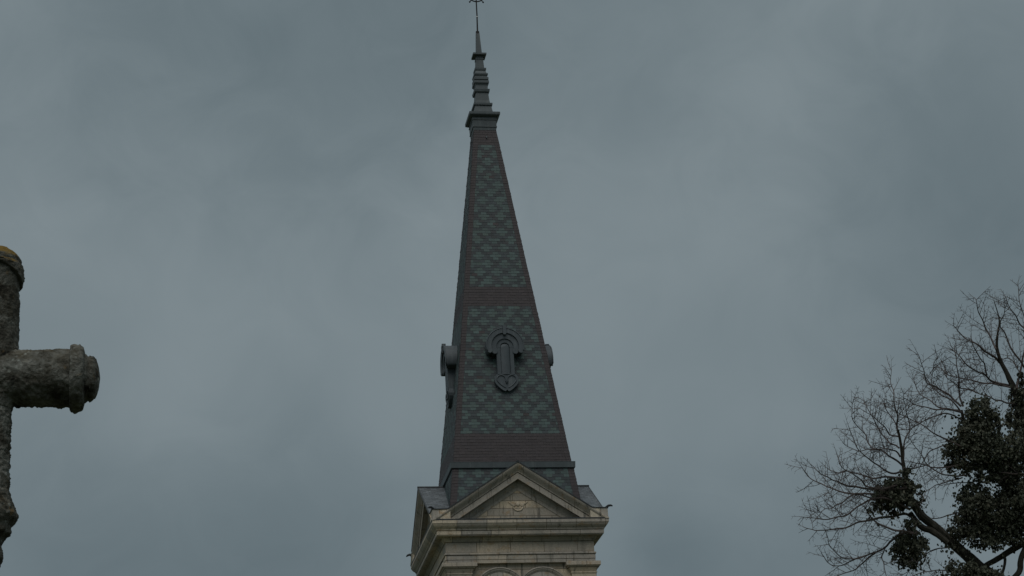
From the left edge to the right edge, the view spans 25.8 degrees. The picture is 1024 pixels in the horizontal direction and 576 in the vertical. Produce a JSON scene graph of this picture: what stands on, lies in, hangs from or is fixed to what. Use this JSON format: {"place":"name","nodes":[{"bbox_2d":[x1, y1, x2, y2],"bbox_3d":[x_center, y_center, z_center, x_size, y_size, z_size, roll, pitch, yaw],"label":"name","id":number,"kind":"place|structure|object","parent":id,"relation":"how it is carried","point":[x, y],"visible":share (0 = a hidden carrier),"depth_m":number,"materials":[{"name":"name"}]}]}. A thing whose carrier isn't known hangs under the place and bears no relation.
{"place":"outdoors","nodes":[
{"label":"outdoors","id":0,"kind":"place"},
{"bbox_2d":[0,246,99,566],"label":"stone cross","id":1,"kind":"object","parent":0,"point":[59,378],"visible":1,"depth_m":8.45,"materials":[{"name":"grey stone"}]},
{"bbox_2d":[406,0,612,575],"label":"church steeple","id":2,"kind":"object","parent":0,"point":[508,496],"visible":1,"depth_m":87.74,"materials":[{"name":"tile"}]},
{"bbox_2d":[0,0,1023,575],"label":"sky","id":3,"kind":"structure","parent":0,"point":[731,215],"materials":[{"name":"grey"}]},
{"bbox_2d":[786,276,1023,575],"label":"bare tree","id":4,"kind":"object","parent":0,"point":[937,530],"visible":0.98,"depth_m":35.28,"materials":[{"name":"brown plant"}]},
{"bbox_2d":[866,465,927,527],"bbox_3d":[6.027,3.279,34.977,1.060,0.993,0.759,0,-22,-10],"label":"ivy clump","id":5,"kind":"object","parent":4,"relation":"attached to","point":[901,496],"visible":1,"depth_m":34.89,"materials":[{"name":"green plant"}]},
{"bbox_2d":[885,516,930,575],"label":"ivy clump","id":6,"kind":"object","parent":4,"relation":"attached to","point":[902,544],"visible":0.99,"depth_m":34.94,"materials":[{"name":"green plant"}]},
{"bbox_2d":[936,557,1009,575],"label":"ivy clump","id":7,"kind":"object","parent":4,"relation":"attached to","point":[970,568],"visible":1,"depth_m":34.88,"materials":[{"name":"green plant"}]},
{"bbox_2d":[935,385,1023,492],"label":"ivy clump","id":8,"kind":"object","parent":4,"relation":"attached to","point":[985,445],"visible":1,"depth_m":35.33,"materials":[{"name":"green plant"}]},
{"bbox_2d":[937,464,1023,559],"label":"ivy clump","id":9,"kind":"object","parent":4,"relation":"attached to","point":[981,519],"visible":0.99,"depth_m":35.28,"materials":[{"name":"green plant"}]},
{"bbox_2d":[1002,366,1023,436],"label":"ivy clump","id":10,"kind":"object","parent":4,"relation":"attached to","point":[1010,422],"visible":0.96,"depth_m":35.84,"materials":[{"name":"green plant"}]}
]}

